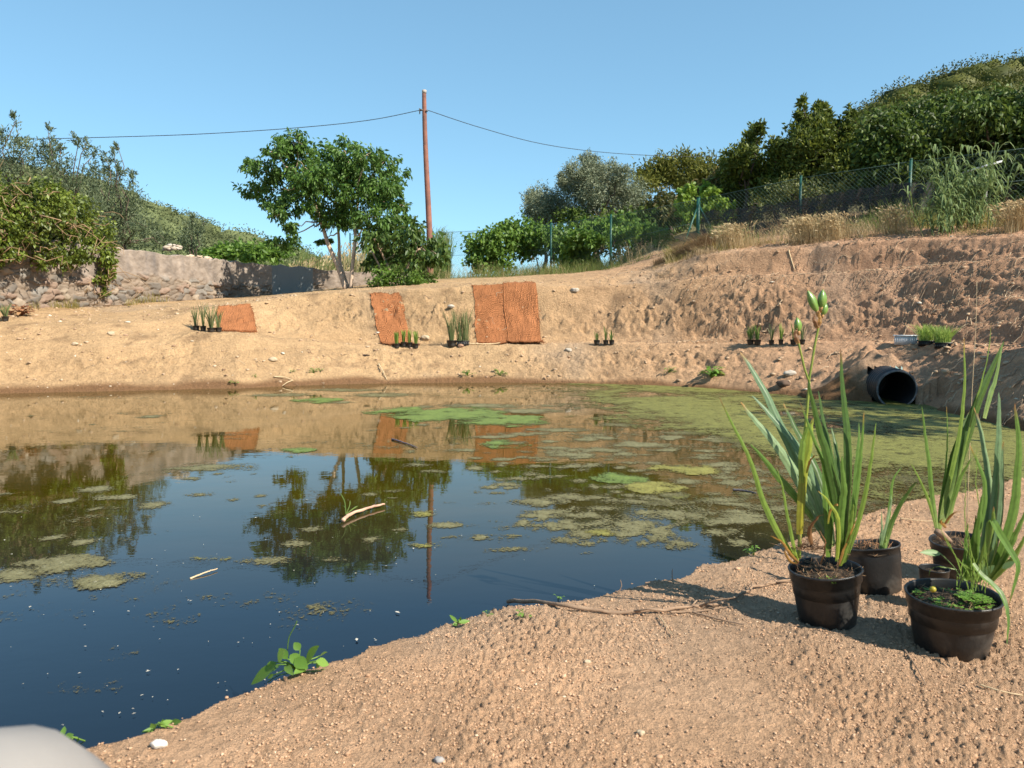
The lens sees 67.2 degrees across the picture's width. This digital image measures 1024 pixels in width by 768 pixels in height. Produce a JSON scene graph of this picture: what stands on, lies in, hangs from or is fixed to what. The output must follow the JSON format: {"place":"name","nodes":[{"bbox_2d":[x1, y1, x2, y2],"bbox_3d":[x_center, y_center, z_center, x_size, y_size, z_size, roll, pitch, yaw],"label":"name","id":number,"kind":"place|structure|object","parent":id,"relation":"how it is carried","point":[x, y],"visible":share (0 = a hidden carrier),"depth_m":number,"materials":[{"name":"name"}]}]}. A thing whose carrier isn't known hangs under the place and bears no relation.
{"place":"outdoors","nodes":[
{"label":"outdoors","id":0,"kind":"place"},
{"bbox_2d":[0,382,1015,748],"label":"water","id":1,"kind":"structure","parent":0,"point":[56,638],"depth_m":3.89,"materials":[{"name":"liquid"}]},
{"bbox_2d":[11,553,114,576],"bbox_3d":[-1.925,0.774,3.311,0.514,0.003,0.346,0,5,0],"label":"algae mat","id":2,"kind":"object","parent":1,"relation":"on","point":[72,561],"visible":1,"depth_m":3.32,"materials":[{"name":"plant"}]},
{"bbox_2d":[47,571,168,589],"bbox_3d":[-1.630,0.791,3.102,0.529,0.004,0.276,0,5,0],"label":"algae mat","id":3,"kind":"object","parent":1,"relation":"on","point":[91,583],"visible":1,"depth_m":3.10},
{"bbox_2d":[277,447,316,452],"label":"algae mat","id":4,"kind":"object","parent":1,"relation":"on","point":[299,450],"visible":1,"depth_m":6.23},
{"bbox_2d":[291,398,346,403],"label":"algae mat","id":5,"kind":"object","parent":1,"relation":"on","point":[320,400],"visible":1,"depth_m":10.05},
{"bbox_2d":[341,503,384,521],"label":"reed stem","id":6,"kind":"object","parent":1,"relation":"on","point":[344,518],"visible":1,"depth_m":4.16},
{"bbox_2d":[361,406,422,415],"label":"algae mat","id":7,"kind":"object","parent":1,"relation":"on","point":[409,410],"visible":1,"depth_m":8.92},
{"bbox_2d":[410,510,436,516],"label":"algae mat","id":8,"kind":"object","parent":1,"relation":"on","point":[424,514],"visible":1,"depth_m":4.17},
{"bbox_2d":[388,406,505,422],"bbox_3d":[-0.695,0.333,8.618,1.417,0.004,1.611,0,5,0],"label":"algae mat","id":9,"kind":"object","parent":1,"relation":"on","point":[437,414],"visible":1,"depth_m":8.55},
{"bbox_2d":[454,415,549,426],"bbox_3d":[-0.120,0.377,8.087,1.122,0.004,1.171,0,5,0],"label":"algae mat","id":10,"kind":"object","parent":1,"relation":"on","point":[516,419],"visible":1,"depth_m":8.03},
{"bbox_2d":[0,384,1007,692],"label":"algae scum","id":11,"kind":"object","parent":1,"relation":"on","point":[630,530],"visible":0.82,"depth_m":4.61,"materials":[{"name":"plant"}]},
{"bbox_2d":[506,496,575,506],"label":"algae mat","id":12,"kind":"object","parent":11,"relation":"on","point":[542,502],"visible":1,"depth_m":4.45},
{"bbox_2d":[589,472,649,483],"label":"algae mat","id":13,"kind":"object","parent":11,"relation":"on","point":[616,478],"visible":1,"depth_m":5.10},
{"bbox_2d":[624,481,687,494],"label":"algae mat","id":14,"kind":"object","parent":11,"relation":"on","point":[649,487],"visible":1,"depth_m":4.82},
{"bbox_2d":[656,535,698,549],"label":"algae mat","id":15,"kind":"object","parent":11,"relation":"on","point":[677,542],"visible":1,"depth_m":3.62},
{"bbox_2d":[479,438,532,448],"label":"algae mat","id":16,"kind":"object","parent":1,"relation":"on","point":[497,443],"visible":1,"depth_m":6.54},
{"bbox_2d":[584,529,617,535],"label":"algae mat","id":17,"kind":"object","parent":1,"relation":"on","point":[603,532],"visible":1,"depth_m":3.80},
{"bbox_2d":[596,497,687,505],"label":"algae mat","id":18,"kind":"object","parent":1,"relation":"on","point":[643,501],"visible":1,"depth_m":4.48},
{"bbox_2d":[647,464,721,474],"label":"algae mat","id":19,"kind":"object","parent":1,"relation":"on","point":[699,470],"visible":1,"depth_m":5.40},
{"bbox_2d":[534,383,1023,513],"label":"algae field","id":20,"kind":"structure","parent":1,"relation":"on","point":[685,404],"depth_m":7.71,"materials":[{"name":"plant"}]},
{"bbox_2d":[0,205,1023,767],"bbox_3d":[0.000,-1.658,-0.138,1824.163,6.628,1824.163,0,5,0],"label":"ground","id":21,"kind":"structure","parent":0,"point":[564,317],"depth_m":2.89,"materials":[{"name":"soil"}]},
{"bbox_2d":[0,302,10,321],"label":"potted plant","id":22,"kind":"object","parent":21,"relation":"on","point":[5,317],"visible":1,"depth_m":12.68,"materials":[{"name":"green plant"}]},
{"bbox_2d":[5,303,34,315],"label":"weed","id":23,"kind":"object","parent":21,"relation":"on","point":[21,311],"visible":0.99,"depth_m":13.17,"materials":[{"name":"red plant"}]},
{"bbox_2d":[0,109,43,216],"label":"willow tree","id":24,"kind":"object","parent":21,"relation":"on","point":[16,162],"visible":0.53,"depth_m":21.76,"materials":[{"name":"green plant"}]},
{"bbox_2d":[0,725,109,767],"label":"boulder","id":25,"kind":"object","parent":21,"relation":"on","point":[31,746],"visible":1,"depth_m":0.62,"materials":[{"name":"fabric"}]},
{"bbox_2d":[24,121,119,235],"bbox_3d":[-13.343,-5.086,23.092,4.497,5.214,2.192,4,6,38],"label":"willow tree","id":26,"kind":"object","parent":21,"relation":"on","point":[56,165],"visible":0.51,"depth_m":22.62,"materials":[{"name":"green plant"}]},
{"bbox_2d":[60,726,85,742],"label":"bindweed","id":27,"kind":"object","parent":21,"relation":"on","point":[68,735],"visible":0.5,"depth_m":1.92,"materials":[{"name":"green plant"}]},
{"bbox_2d":[0,156,146,305],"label":"ivy hedge","id":28,"kind":"object","parent":21,"relation":"on","point":[64,221],"visible":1,"depth_m":14.05,"materials":[{"name":"green plant"}]},
{"bbox_2d":[3,291,169,309],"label":"wall weeds","id":29,"kind":"object","parent":21,"relation":"on","point":[75,304],"depth_m":15.18,"materials":[{"name":"beige plant"}]},
{"bbox_2d":[75,140,175,251],"bbox_3d":[-11.944,-5.043,23.567,3.276,5.009,2.866,0,5,0],"label":"willow tree","id":30,"kind":"object","parent":21,"relation":"on","point":[122,215],"visible":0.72,"depth_m":23.46,"materials":[{"name":"green plant"}]},
{"bbox_2d":[150,739,167,748],"bbox_3d":[-0.778,0.794,1.698,0.038,0.023,0.023,0,5,0],"label":"stone","id":31,"kind":"object","parent":21,"relation":"on","point":[158,744],"visible":1,"depth_m":1.69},
{"bbox_2d":[142,719,181,732],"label":"bindweed","id":32,"kind":"object","parent":21,"relation":"on","point":[163,723],"visible":0.97,"depth_m":1.77,"materials":[{"name":"green plant"}]},
{"bbox_2d":[175,211,208,255],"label":"cypress tree","id":33,"kind":"object","parent":21,"relation":"on","point":[188,245],"visible":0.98,"depth_m":31.64,"materials":[{"name":"green plant"}]},
{"bbox_2d":[191,307,199,329],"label":"potted plant","id":34,"kind":"object","parent":21,"relation":"on","point":[195,326],"visible":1,"depth_m":13.11,"materials":[{"name":"green plant"}]},
{"bbox_2d":[0,238,400,307],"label":"stone wall","id":35,"kind":"structure","parent":21,"relation":"on","point":[177,278],"depth_m":17.43,"materials":[{"name":"stone"}]},
{"bbox_2d":[161,244,182,250],"bbox_3d":[-8.244,-3.302,18.635,0.507,0.187,0.504,0,5,0],"label":"stone pile","id":36,"kind":"object","parent":35,"relation":"on","point":[169,247],"visible":1,"depth_m":18.57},
{"bbox_2d":[197,301,207,330],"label":"potted plant","id":37,"kind":"object","parent":21,"relation":"on","point":[203,327],"visible":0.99,"depth_m":13.05,"materials":[{"name":"green plant"}]},
{"bbox_2d":[203,307,217,331],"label":"potted plant","id":38,"kind":"object","parent":21,"relation":"on","point":[210,320],"visible":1,"depth_m":12.90,"materials":[{"name":"green plant"}]},
{"bbox_2d":[215,311,222,331],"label":"potted plant","id":39,"kind":"object","parent":21,"relation":"on","point":[218,327],"visible":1,"depth_m":12.96,"materials":[{"name":"green plant"}]},
{"bbox_2d":[214,303,258,332],"bbox_3d":[-4.880,-1.159,13.624,0.756,0.558,1.012,-2,5,-21],"label":"coir mat","id":40,"kind":"object","parent":21,"relation":"on","point":[239,318],"visible":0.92,"depth_m":13.64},
{"bbox_2d":[188,235,296,264],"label":"garden hedge","id":41,"kind":"object","parent":21,"relation":"on","point":[243,252],"visible":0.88,"depth_m":42.94,"materials":[{"name":"green plant"}]},
{"bbox_2d":[251,621,328,684],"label":"bindweed","id":42,"kind":"object","parent":21,"relation":"on","point":[299,662],"visible":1,"depth_m":2.03,"materials":[{"name":"green plant"}]},
{"bbox_2d":[232,127,413,288],"bbox_3d":[-4.739,-4.227,18.977,4.708,3.909,2.923,0,5,0],"label":"broadleaf tree","id":43,"kind":"object","parent":21,"relation":"on","point":[319,176],"visible":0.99,"depth_m":18.59,"materials":[{"name":"green plant"}]},
{"bbox_2d":[289,241,371,272],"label":"reed heads","id":44,"kind":"object","parent":21,"relation":"on","point":[360,255],"visible":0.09,"depth_m":28.21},
{"bbox_2d":[252,226,457,277],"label":"tall grass","id":45,"kind":"structure","parent":21,"relation":"on","point":[300,258],"depth_m":28.42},
{"bbox_2d":[369,292,419,345],"bbox_3d":[-2.200,-1.197,14.213,0.669,1.050,1.359,-2,5,-26],"label":"coir mat","id":46,"kind":"object","parent":21,"relation":"on","point":[387,323],"visible":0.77,"depth_m":14.35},
{"bbox_2d":[365,257,437,287],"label":"shrub","id":47,"kind":"object","parent":21,"relation":"on","point":[387,277],"visible":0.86,"depth_m":17.89,"materials":[{"name":"green plant"}]},
{"bbox_2d":[351,214,452,285],"bbox_3d":[-2.606,-3.189,18.598,2.498,1.804,2.296,0,5,0],"label":"persimmon tree","id":48,"kind":"object","parent":21,"relation":"on","point":[415,254],"visible":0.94,"depth_m":18.05,"materials":[{"name":"green plant"}]},
{"bbox_2d":[419,89,433,278],"bbox_3d":[-2.684,-6.079,24.180,0.411,6.127,0.210,0,5,0],"label":"utility pole","id":49,"kind":"object","parent":21,"relation":"on","point":[424,110],"visible":0.73,"depth_m":24.07,"materials":[{"name":"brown wood"}]},
{"bbox_2d":[0,110,418,139],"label":"overhead cable","id":50,"kind":"object","parent":49,"relation":"attached to","point":[223,132],"visible":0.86,"depth_m":23.33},
{"bbox_2d":[428,110,725,156],"bbox_3d":[5.008,-9.417,29.965,19.534,1.317,0.929,-3,6,-36],"label":"overhead cable","id":51,"kind":"object","parent":49,"relation":"attached to","point":[577,149],"visible":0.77,"depth_m":28.43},
{"bbox_2d":[443,309,457,346],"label":"potted plant","id":52,"kind":"object","parent":21,"relation":"on","point":[451,342],"visible":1,"depth_m":13.67,"materials":[{"name":"green plant"}]},
{"bbox_2d":[450,615,468,625],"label":"bindweed","id":53,"kind":"object","parent":21,"relation":"on","point":[460,620],"visible":1,"depth_m":2.34,"materials":[{"name":"green plant"}]},
{"bbox_2d":[450,307,472,346],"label":"potted plant","id":54,"kind":"object","parent":21,"relation":"on","point":[462,336],"visible":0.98,"depth_m":13.72,"materials":[{"name":"plant"}]},
{"bbox_2d":[471,282,512,343],"bbox_3d":[-0.365,-1.320,14.382,0.854,1.204,0.990,0,5,0],"label":"coir mat","id":55,"kind":"object","parent":21,"relation":"on","point":[489,307],"visible":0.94,"depth_m":14.50,"materials":[{"name":"fabric"}]},
{"bbox_2d":[454,209,570,274],"bbox_3d":[0.140,-4.348,24.085,3.890,2.302,2.120,0,5,0],"label":"grape vine","id":56,"kind":"object","parent":21,"relation":"on","point":[514,237],"visible":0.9,"depth_m":23.63,"materials":[{"name":"green plant"}]},
{"bbox_2d":[502,281,543,343],"bbox_3d":[0.194,-1.361,14.387,0.737,1.222,1.561,-1,5,-8],"label":"coir mat","id":57,"kind":"object","parent":21,"relation":"on","point":[523,324],"visible":1,"depth_m":14.48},
{"bbox_2d":[516,179,570,266],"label":"olive tree","id":58,"kind":"object","parent":21,"relation":"on","point":[544,205],"visible":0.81,"depth_m":27.96,"materials":[{"name":"green plant"}]},
{"bbox_2d":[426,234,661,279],"bbox_3d":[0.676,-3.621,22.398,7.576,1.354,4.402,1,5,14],"label":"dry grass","id":59,"kind":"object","parent":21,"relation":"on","point":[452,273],"visible":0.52,"depth_m":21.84,"materials":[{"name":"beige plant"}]},
{"bbox_2d":[427,238,674,278],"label":"grass","id":60,"kind":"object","parent":21,"relation":"on","point":[586,267],"visible":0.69,"depth_m":21.69,"materials":[{"name":"green plant"}]},
{"bbox_2d":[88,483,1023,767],"bbox_3d":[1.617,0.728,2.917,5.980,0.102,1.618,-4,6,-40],"label":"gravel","id":61,"kind":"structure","parent":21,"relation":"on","point":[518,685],"depth_m":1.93,"materials":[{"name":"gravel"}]},
{"bbox_2d":[550,203,632,265],"bbox_3d":[2.650,-4.860,26.422,2.714,2.687,3.930,4,6,37],"label":"dark bush","id":62,"kind":"object","parent":21,"relation":"on","point":[574,214],"visible":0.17,"depth_m":26.38,"materials":[{"name":"green plant"}]},
{"bbox_2d":[554,147,653,218],"bbox_3d":[3.303,-6.205,27.710,3.649,4.750,3.405,0,5,0],"label":"olive tree","id":63,"kind":"object","parent":21,"relation":"on","point":[592,184],"visible":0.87,"depth_m":27.14,"materials":[{"name":"green plant"}]},
{"bbox_2d":[554,209,679,270],"bbox_3d":[2.972,-4.066,22.364,3.472,2.114,2.174,0,5,0],"label":"grape vine","id":64,"kind":"object","parent":21,"relation":"on","point":[572,239],"visible":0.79,"depth_m":22.01,"materials":[{"name":"green plant"}]},
{"bbox_2d":[236,231,1023,425],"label":"roots","id":65,"kind":"object","parent":21,"relation":"on","point":[1015,370],"visible":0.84,"depth_m":11.62,"materials":[{"name":"plant"}]},
{"bbox_2d":[506,579,791,614],"bbox_3d":[0.524,0.755,2.646,1.091,0.154,0.427,0,5,0],"label":"branch","id":66,"kind":"object","parent":21,"relation":"on","point":[566,605],"visible":0.94,"depth_m":2.52,"materials":[{"name":"brown wood"}]},
{"bbox_2d":[618,201,694,252],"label":"dark bush","id":67,"kind":"object","parent":21,"relation":"on","point":[653,220],"visible":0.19,"depth_m":24.37,"materials":[{"name":"green plant"}]},
{"bbox_2d":[632,180,694,234],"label":"loquat tree","id":68,"kind":"object","parent":21,"relation":"on","point":[665,198],"visible":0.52,"depth_m":24.20,"materials":[{"name":"green plant"}]},
{"bbox_2d":[645,229,718,279],"bbox_3d":[3.578,-2.613,15.959,2.008,1.111,2.840,3,5,28],"label":"dead brush","id":69,"kind":"object","parent":21,"relation":"on","point":[698,244],"visible":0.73,"depth_m":15.71,"materials":[{"name":"brown plant"}]},
{"bbox_2d":[630,143,734,194],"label":"stone pine","id":70,"kind":"object","parent":21,"relation":"on","point":[665,170],"visible":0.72,"depth_m":43.96,"materials":[{"name":"green plant"}]},
{"bbox_2d":[349,148,1023,277],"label":"fence","id":71,"kind":"object","parent":21,"relation":"on","point":[699,209],"visible":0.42,"depth_m":18.72,"materials":[{"name":"green metal"}]},
{"bbox_2d":[701,182,935,238],"bbox_3d":[6.419,-3.683,16.859,5.137,0.982,0.262,4,6,41],"label":"shade net","id":72,"kind":"object","parent":71,"relation":"attached to","point":[785,210],"visible":0.64,"depth_m":16.51,"materials":[{"name":"grey"}]},
{"bbox_2d":[673,179,736,228],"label":"vine shoots","id":73,"kind":"object","parent":21,"relation":"on","point":[686,193],"visible":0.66,"depth_m":20.40,"materials":[{"name":"green plant"}]},
{"bbox_2d":[699,366,724,377],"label":"weed","id":74,"kind":"object","parent":21,"relation":"on","point":[713,373],"visible":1,"depth_m":11.97,"materials":[{"name":"green plant"}]},
{"bbox_2d":[692,611,744,625],"bbox_3d":[0.646,0.735,2.414,0.172,0.009,0.010,4,6,37],"label":"stick","id":75,"kind":"object","parent":21,"relation":"on","point":[696,613],"visible":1,"depth_m":2.42,"materials":[{"name":"brown wood"}]},
{"bbox_2d":[693,165,754,225],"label":"loquat tree","id":76,"kind":"object","parent":21,"relation":"on","point":[715,181],"visible":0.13,"depth_m":22.24,"materials":[{"name":"green plant"}]},
{"bbox_2d":[705,220,760,249],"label":"grass clump","id":77,"kind":"object","parent":21,"relation":"on","point":[732,236],"visible":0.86,"depth_m":15.04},
{"bbox_2d":[709,118,769,226],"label":"laurel tree","id":78,"kind":"object","parent":21,"relation":"on","point":[737,168],"visible":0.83,"depth_m":20.97,"materials":[{"name":"green plant"}]},
{"bbox_2d":[746,326,754,344],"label":"potted plant","id":79,"kind":"object","parent":21,"relation":"on","point":[750,332],"visible":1,"depth_m":12.24,"materials":[{"name":"green plant"}]},
{"bbox_2d":[754,325,760,344],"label":"potted plant","id":80,"kind":"object","parent":21,"relation":"on","point":[757,341],"visible":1,"depth_m":12.15,"materials":[{"name":"green plant"}]},
{"bbox_2d":[747,134,810,220],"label":"laurel tree","id":81,"kind":"object","parent":21,"relation":"on","point":[769,175],"visible":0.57,"depth_m":20.21,"materials":[{"name":"green plant"}]},
{"bbox_2d":[720,288,875,629],"bbox_3d":[0.862,0.228,2.456,0.491,1.057,0.377,0,5,0],"label":"potted iris","id":82,"kind":"object","parent":21,"relation":"on","point":[826,589],"visible":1,"depth_m":2.38,"materials":[{"name":"plant"}]},
{"bbox_2d":[777,211,829,244],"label":"grass clump","id":83,"kind":"object","parent":21,"relation":"on","point":[801,225],"visible":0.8,"depth_m":14.24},
{"bbox_2d":[767,92,850,200],"bbox_3d":[7.907,-5.835,20.241,2.674,3.242,2.431,-2,5,-22],"label":"laurel tree","id":84,"kind":"object","parent":21,"relation":"on","point":[808,139],"visible":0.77,"depth_m":19.48,"materials":[{"name":"green plant"}]},
{"bbox_2d":[747,166,876,219],"bbox_3d":[7.210,-4.366,18.113,3.524,1.436,2.189,-3,5,-29],"label":"scrub bush","id":85,"kind":"object","parent":21,"relation":"on","point":[808,188],"visible":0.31,"depth_m":17.81,"materials":[{"name":"green plant"}]},
{"bbox_2d":[719,227,943,248],"bbox_3d":[5.598,-2.667,14.284,4.593,0.501,1.986,3,6,32],"label":"dead brush","id":86,"kind":"object","parent":21,"relation":"on","point":[759,245],"visible":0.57,"depth_m":14.01,"materials":[{"name":"brown plant"}]},
{"bbox_2d":[798,210,865,241],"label":"grass clump","id":87,"kind":"object","parent":21,"relation":"on","point":[835,226],"visible":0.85,"depth_m":14.01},
{"bbox_2d":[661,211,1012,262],"bbox_3d":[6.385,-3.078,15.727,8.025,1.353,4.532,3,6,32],"label":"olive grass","id":88,"kind":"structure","parent":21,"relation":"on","point":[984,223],"depth_m":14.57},
{"bbox_2d":[657,254,1016,293],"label":"hanging roots","id":89,"kind":"object","parent":21,"relation":"hanging from","point":[869,270],"visible":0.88,"depth_m":12.90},
{"bbox_2d":[657,197,1023,263],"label":"dry grass","id":90,"kind":"structure","parent":21,"relation":"on","point":[787,235],"depth_m":14.19,"materials":[{"name":"plant"}]},
{"bbox_2d":[811,102,873,216],"bbox_3d":[8.541,-5.653,19.390,1.880,3.030,2.126,0,5,0],"label":"laurel tree","id":91,"kind":"object","parent":21,"relation":"on","point":[840,156],"visible":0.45,"depth_m":19.30,"materials":[{"name":"green plant"}]},
{"bbox_2d":[704,193,1010,248],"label":"green weeds","id":92,"kind":"object","parent":21,"relation":"on","point":[870,217],"visible":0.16,"depth_m":15.34,"materials":[{"name":"green plant"}]},
{"bbox_2d":[848,468,918,595],"bbox_3d":[1.265,0.516,2.719,0.231,0.455,0.204,0,5,0],"label":"potted iris","id":93,"kind":"object","parent":21,"relation":"on","point":[878,561],"visible":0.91,"depth_m":2.66,"materials":[{"name":"plastic"}]},
{"bbox_2d":[866,366,917,403],"bbox_3d":[4.875,0.006,10.126,0.506,0.537,1.120,1,5,9],"label":"drain pipe","id":94,"kind":"object","parent":21,"relation":"on","point":[894,384],"visible":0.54,"depth_m":9.88,"materials":[{"name":"plastic"}]},
{"bbox_2d":[864,203,923,234],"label":"grass clump","id":95,"kind":"object","parent":21,"relation":"on","point":[893,215],"visible":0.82,"depth_m":13.78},
{"bbox_2d":[893,335,916,344],"bbox_3d":[5.468,-0.613,10.695,0.314,0.130,0.286,2,5,27],"label":"crate","id":96,"kind":"object","parent":21,"relation":"on","point":[903,339],"visible":0.85,"depth_m":10.58,"materials":[{"name":"white plastic"}]},
{"bbox_2d":[906,324,944,345],"bbox_3d":[5.607,-0.675,10.453,0.498,0.312,0.468,-5,7,-45],"label":"seedling tray","id":97,"kind":"object","parent":21,"relation":"on","point":[924,336],"visible":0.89,"depth_m":10.36,"materials":[{"name":"plant"}]},
{"bbox_2d":[845,84,1010,211],"bbox_3d":[9.518,-5.272,17.560,3.147,3.639,4.548,5,7,44],"label":"fig tree","id":98,"kind":"object","parent":21,"relation":"on","point":[893,136],"visible":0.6,"depth_m":17.08,"materials":[{"name":"green plant"}]},
{"bbox_2d":[919,563,949,578],"bbox_3d":[1.392,0.673,2.545,0.092,0.135,0.092,0,5,0],"label":"plastic pot","id":99,"kind":"object","parent":21,"relation":"on","point":[925,569],"visible":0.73,"depth_m":2.53,"materials":[{"name":"plastic"}]},
{"bbox_2d":[909,188,968,236],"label":"giant reed","id":100,"kind":"object","parent":21,"relation":"on","point":[941,220],"visible":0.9,"depth_m":12.96,"materials":[{"name":"green plant"}]},
{"bbox_2d":[925,324,961,348],"bbox_3d":[5.666,-0.626,10.103,0.455,0.317,0.527,4,6,41],"label":"seedling tray","id":101,"kind":"object","parent":21,"relation":"on","point":[944,336],"visible":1,"depth_m":10.02,"materials":[{"name":"plant"}]},
{"bbox_2d":[887,141,1023,236],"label":"giant reed","id":102,"kind":"object","parent":21,"relation":"on","point":[968,203],"visible":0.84,"depth_m":13.09,"materials":[{"name":"green plant"}]},
{"bbox_2d":[911,288,1003,582],"bbox_3d":[1.623,0.178,2.784,0.403,1.107,0.184,-4,6,-42],"label":"potted iris","id":103,"kind":"object","parent":21,"relation":"on","point":[952,478],"visible":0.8,"depth_m":2.79,"materials":[{"name":"plant"}]},
{"bbox_2d":[904,393,1023,661],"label":"potted iris","id":104,"kind":"object","parent":21,"relation":"on","point":[958,619],"visible":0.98,"depth_m":2.18,"materials":[{"name":"plastic"}]},
{"bbox_2d":[942,79,1023,210],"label":"fig tree","id":105,"kind":"object","parent":21,"relation":"on","point":[997,113],"visible":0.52,"depth_m":16.42,"materials":[{"name":"green plant"}]},
{"bbox_2d":[983,199,1023,233],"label":"grass clump","id":106,"kind":"object","parent":21,"relation":"on","point":[1016,213],"visible":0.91,"depth_m":12.28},
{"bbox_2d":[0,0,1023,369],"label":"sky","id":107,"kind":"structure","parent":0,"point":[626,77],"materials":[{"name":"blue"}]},
{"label":"hill","id":108,"kind":"structure","parent":0,"visible":0},
{"bbox_2d":[761,47,1023,163],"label":"pine wood","id":109,"kind":"object","parent":108,"relation":"on","point":[982,74],"visible":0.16,"depth_m":78.91,"materials":[{"name":"green plant"}]},
{"bbox_3d":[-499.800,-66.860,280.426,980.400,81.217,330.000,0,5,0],"label":"hill","id":110,"kind":"structure","parent":0,"visible":0},
{"bbox_2d":[0,156,329,266],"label":"distant trees","id":111,"kind":"object","parent":110,"relation":"on","point":[170,221],"visible":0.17,"depth_m":270.21,"materials":[{"name":"plant"}]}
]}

